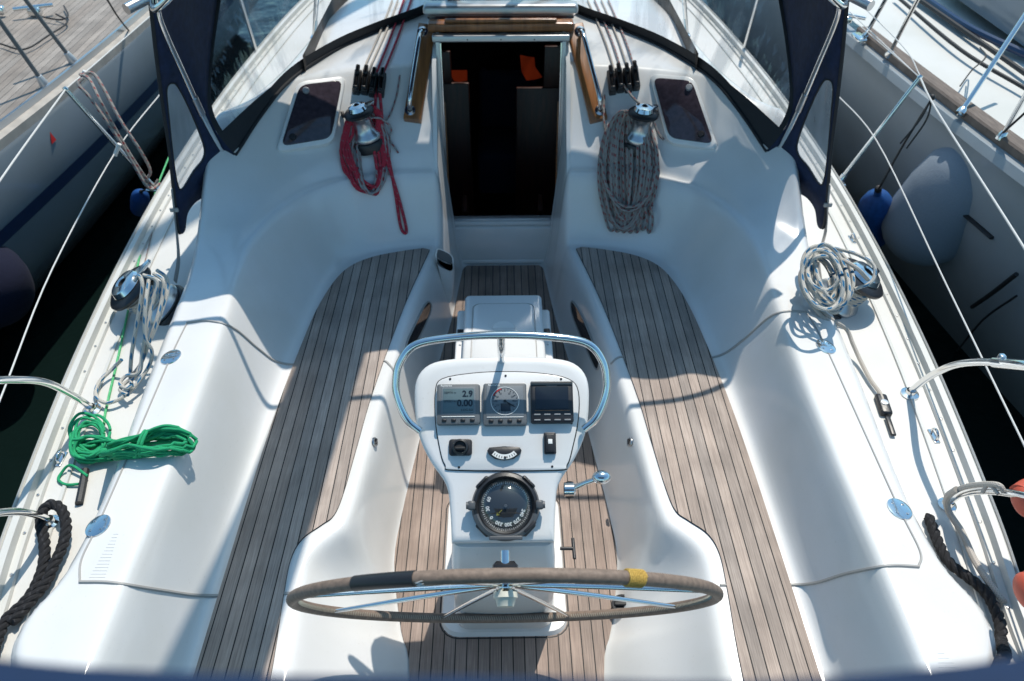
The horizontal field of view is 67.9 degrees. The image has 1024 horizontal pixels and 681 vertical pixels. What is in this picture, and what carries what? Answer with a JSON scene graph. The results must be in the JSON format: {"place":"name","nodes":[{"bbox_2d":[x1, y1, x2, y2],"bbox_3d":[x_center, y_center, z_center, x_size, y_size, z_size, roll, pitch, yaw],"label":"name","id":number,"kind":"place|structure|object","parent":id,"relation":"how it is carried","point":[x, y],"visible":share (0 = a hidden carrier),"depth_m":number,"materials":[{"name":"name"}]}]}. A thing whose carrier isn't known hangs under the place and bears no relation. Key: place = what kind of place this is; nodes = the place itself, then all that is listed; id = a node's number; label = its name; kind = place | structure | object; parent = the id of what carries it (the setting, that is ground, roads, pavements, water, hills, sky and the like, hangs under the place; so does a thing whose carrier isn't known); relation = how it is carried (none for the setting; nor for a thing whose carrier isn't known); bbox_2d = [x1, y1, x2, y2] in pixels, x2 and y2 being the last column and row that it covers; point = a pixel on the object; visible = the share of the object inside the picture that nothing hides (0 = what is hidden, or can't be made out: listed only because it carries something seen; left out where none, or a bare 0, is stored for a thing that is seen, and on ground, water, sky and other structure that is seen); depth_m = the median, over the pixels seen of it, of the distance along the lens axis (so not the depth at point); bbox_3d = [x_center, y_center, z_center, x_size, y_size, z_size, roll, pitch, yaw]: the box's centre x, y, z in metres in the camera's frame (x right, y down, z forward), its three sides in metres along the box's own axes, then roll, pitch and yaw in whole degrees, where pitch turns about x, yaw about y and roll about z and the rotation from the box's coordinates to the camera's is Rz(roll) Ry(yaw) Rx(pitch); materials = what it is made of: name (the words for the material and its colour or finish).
{"place":"outdoors","nodes":[
{"label":"outdoors","id":0,"kind":"place"},
{"bbox_2d":[0,0,1023,571],"bbox_3d":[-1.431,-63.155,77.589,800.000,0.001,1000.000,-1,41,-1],"label":"water","id":1,"kind":"structure","parent":0,"point":[74,288],"depth_m":4.96,"materials":[{"name":"black liquid"}]},
{"bbox_2d":[0,0,257,329],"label":"neighbour yacht","id":2,"kind":"object","parent":1,"relation":"on","point":[50,50],"visible":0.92,"depth_m":4.98,"materials":[{"name":"white paint"}]},
{"bbox_2d":[0,246,34,327],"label":"fender","id":3,"kind":"object","parent":2,"relation":"hanging from","point":[17,291],"visible":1,"depth_m":4.20,"materials":[{"name":"blue"}]},
{"bbox_2d":[107,0,179,95],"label":"railing","id":4,"kind":"object","parent":2,"relation":"hanging from","point":[177,92],"visible":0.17,"depth_m":5.14,"materials":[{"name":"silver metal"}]},
{"bbox_2d":[0,0,1023,680],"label":"sailing yacht","id":5,"kind":"object","parent":1,"relation":"on","point":[554,426],"visible":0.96,"depth_m":3.19,"materials":[{"name":"white gelcoat fibreglass"},{"name":"teak"},{"name":"stainless steel"}]},
{"bbox_2d":[0,499,71,650],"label":"mooring rope","id":6,"kind":"object","parent":5,"relation":"on","point":[47,569],"visible":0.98,"depth_m":2.46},
{"bbox_2d":[113,143,121,156],"bbox_3d":[-2.071,-1.001,3.986,0.058,0.072,0.022,-10,42,-11],"label":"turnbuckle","id":7,"kind":"object","parent":5,"relation":"attached to","point":[117,148],"visible":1,"depth_m":3.98,"materials":[{"name":"silver metal"}]},
{"bbox_2d":[76,71,160,190],"bbox_3d":[-2.129,-1.115,4.119,0.316,0.628,0.130,16,43,17],"label":"mooring line","id":8,"kind":"object","parent":5,"relation":"hanging from","point":[144,179],"visible":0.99,"depth_m":4.02,"materials":[{"name":"white fabric"}]},
{"bbox_2d":[57,412,197,485],"bbox_3d":[-1.435,0.382,2.704,0.679,0.273,0.289,20,45,21],"label":"coiled rope","id":9,"kind":"object","parent":5,"relation":"on","point":[108,449],"visible":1,"depth_m":2.62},
{"bbox_2d":[93,269,169,404],"bbox_3d":[-1.567,-0.124,3.177,0.319,0.396,0.724,-4,41,-5],"label":"winch sheet","id":10,"kind":"object","parent":5,"relation":"on","point":[155,295],"visible":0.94,"depth_m":3.08,"materials":[{"name":"white fabric"}]},
{"bbox_2d":[103,158,168,424],"bbox_3d":[-1.865,-0.418,3.827,0.043,0.018,2.340,-8,42,-10],"label":"deck line","id":11,"kind":"object","parent":5,"relation":"on","point":[117,359],"visible":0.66,"depth_m":3.31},
{"bbox_2d":[130,188,149,215],"bbox_3d":[-2.277,-0.856,4.670,0.110,0.487,0.678,-24,46,-25],"label":"fender","id":12,"kind":"object","parent":5,"relation":"hanging from","point":[139,201],"visible":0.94,"depth_m":4.60,"materials":[{"name":"blue plastic"}]},
{"bbox_2d":[144,232,152,261],"bbox_3d":[-1.884,-0.539,3.969,0.010,0.012,1.039,-8,42,-9],"label":"deck line","id":13,"kind":"object","parent":5,"relation":"on","point":[148,247],"visible":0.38,"depth_m":3.88,"materials":[{"name":"white fabric"}]},
{"bbox_2d":[339,87,407,234],"bbox_3d":[-0.783,-0.963,4.108,0.288,0.696,0.474,-13,43,-14],"label":"coiled rope","id":14,"kind":"object","parent":5,"relation":"hanging from","point":[384,159],"visible":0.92,"depth_m":4.03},
{"bbox_2d":[351,75,400,194],"bbox_3d":[-0.730,-1.101,4.085,0.260,0.468,0.505,-1,41,-1],"label":"coiled rope","id":15,"kind":"object","parent":5,"relation":"hanging from","point":[361,183],"visible":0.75,"depth_m":4.04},
{"bbox_2d":[362,0,392,72],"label":"control line","id":16,"kind":"object","parent":5,"relation":"on","point":[372,49],"visible":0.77,"depth_m":4.33,"materials":[{"name":"white fabric"}]},
{"bbox_2d":[368,0,398,69],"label":"control line","id":17,"kind":"object","parent":5,"relation":"on","point":[378,48],"visible":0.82,"depth_m":4.31,"materials":[{"name":"white fabric"}]},
{"bbox_2d":[376,0,404,72],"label":"control line","id":18,"kind":"object","parent":5,"relation":"on","point":[388,42],"visible":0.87,"depth_m":4.30,"materials":[{"name":"red fabric"}]},
{"bbox_2d":[384,0,411,70],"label":"control line","id":19,"kind":"object","parent":5,"relation":"on","point":[393,48],"visible":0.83,"depth_m":4.31,"materials":[{"name":"red fabric"}]},
{"bbox_2d":[405,301,431,346],"bbox_3d":[-0.471,-0.071,3.862,0.026,0.132,0.472,6,41,7],"label":"side window","id":20,"kind":"structure","parent":5,"relation":"in","point":[418,328],"depth_m":3.88,"materials":[{"name":"black glass"}]},
{"bbox_2d":[0,655,1023,680],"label":"bimini awning","id":21,"kind":"object","parent":5,"relation":"attached to","point":[1008,669],"visible":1,"depth_m":0.35,"materials":[{"name":"blue fabric"}]},
{"bbox_2d":[570,300,599,369],"bbox_3d":[0.373,-0.035,3.915,0.028,0.126,0.588,-6,41,-7],"label":"side window","id":22,"kind":"structure","parent":5,"relation":"in","point":[581,326],"depth_m":3.95,"materials":[{"name":"black glass"}]},
{"bbox_2d":[587,0,614,70],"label":"control line","id":23,"kind":"object","parent":5,"relation":"on","point":[603,38],"visible":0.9,"depth_m":4.32,"materials":[{"name":"white fabric"}]},
{"bbox_2d":[594,0,619,61],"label":"control line","id":24,"kind":"object","parent":5,"relation":"on","point":[608,32],"visible":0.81,"depth_m":4.36,"materials":[{"name":"grey fabric"}]},
{"bbox_2d":[601,0,626,62],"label":"control line","id":25,"kind":"object","parent":5,"relation":"on","point":[615,33],"visible":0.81,"depth_m":4.36,"materials":[{"name":"white fabric"}]},
{"bbox_2d":[608,0,632,64],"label":"control line","id":26,"kind":"object","parent":5,"relation":"on","point":[622,33],"visible":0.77,"depth_m":4.35,"materials":[{"name":"grey fabric"}]},
{"bbox_2d":[597,77,663,233],"bbox_3d":[0.640,-0.992,4.117,0.347,0.694,0.514,5,41,6],"label":"coiled rope","id":27,"kind":"object","parent":5,"relation":"hanging from","point":[617,186],"visible":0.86,"depth_m":4.05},
{"bbox_2d":[800,242,876,314],"bbox_3d":[1.359,-0.233,3.251,0.318,0.453,0.707,22,46,24],"label":"winch sheet","id":28,"kind":"object","parent":5,"relation":"on","point":[843,294],"visible":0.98,"depth_m":3.08,"materials":[{"name":"white fabric"}]},
{"bbox_2d":[798,253,886,407],"bbox_3d":[1.421,-0.081,3.121,0.220,0.404,0.619,-20,45,-22],"label":"sheet tail","id":29,"kind":"object","parent":5,"relation":"on","point":[823,315],"visible":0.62,"depth_m":3.19},
{"bbox_2d":[858,103,929,246],"bbox_3d":[2.209,-0.965,4.460,0.218,1.201,0.615,25,47,26],"label":"fender","id":30,"kind":"object","parent":5,"relation":"hanging from","point":[874,204],"visible":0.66,"depth_m":4.51,"materials":[{"name":"blue plastic"}]},
{"bbox_2d":[900,94,935,148],"bbox_3d":[2.078,-1.116,3.894,0.132,0.278,0.039,-21,45,-23],"label":"black lashing","id":31,"kind":"object","parent":5,"relation":"attached to","point":[932,96],"visible":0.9,"depth_m":3.89,"materials":[{"name":"black fabric"}]},
{"bbox_2d":[923,513,1012,659],"bbox_3d":[1.423,0.784,2.300,0.180,0.195,0.720,9,42,11],"label":"mooring rope","id":32,"kind":"object","parent":5,"relation":"on","point":[1003,648],"visible":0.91,"depth_m":2.40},
{"bbox_2d":[943,481,1006,604],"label":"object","id":33,"kind":"object","parent":5,"relation":"attached to","point":[975,561],"visible":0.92,"depth_m":2.47,"materials":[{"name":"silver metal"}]},
{"bbox_2d":[1009,479,1023,606],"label":"lifebuoy","id":34,"kind":"object","parent":5,"relation":"attached to","point":[1018,578],"visible":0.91,"depth_m":2.11,"materials":[{"name":"orange plastic"}]},
{"bbox_2d":[706,0,1023,416],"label":"neighbour yacht","id":35,"kind":"object","parent":1,"relation":"on","point":[964,59],"visible":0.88,"depth_m":4.67,"materials":[{"name":"white plastic"}]},
{"bbox_2d":[881,113,1023,265],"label":"fender","id":36,"kind":"object","parent":35,"relation":"hanging from","point":[936,185],"visible":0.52,"depth_m":4.27,"materials":[{"name":"grey rubber"}]},
{"bbox_2d":[956,295,1017,351],"bbox_3d":[2.688,-0.071,4.404,0.068,0.956,0.673,18,44,20],"label":"mooring line","id":37,"kind":"object","parent":35,"relation":"attached to","point":[986,316],"visible":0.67,"depth_m":4.17,"materials":[{"name":"black fabric"}]},
{"bbox_2d":[970,272,1018,308],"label":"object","id":38,"kind":"object","parent":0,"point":[1008,280],"visible":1,"depth_m":4.01,"materials":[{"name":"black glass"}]}
]}

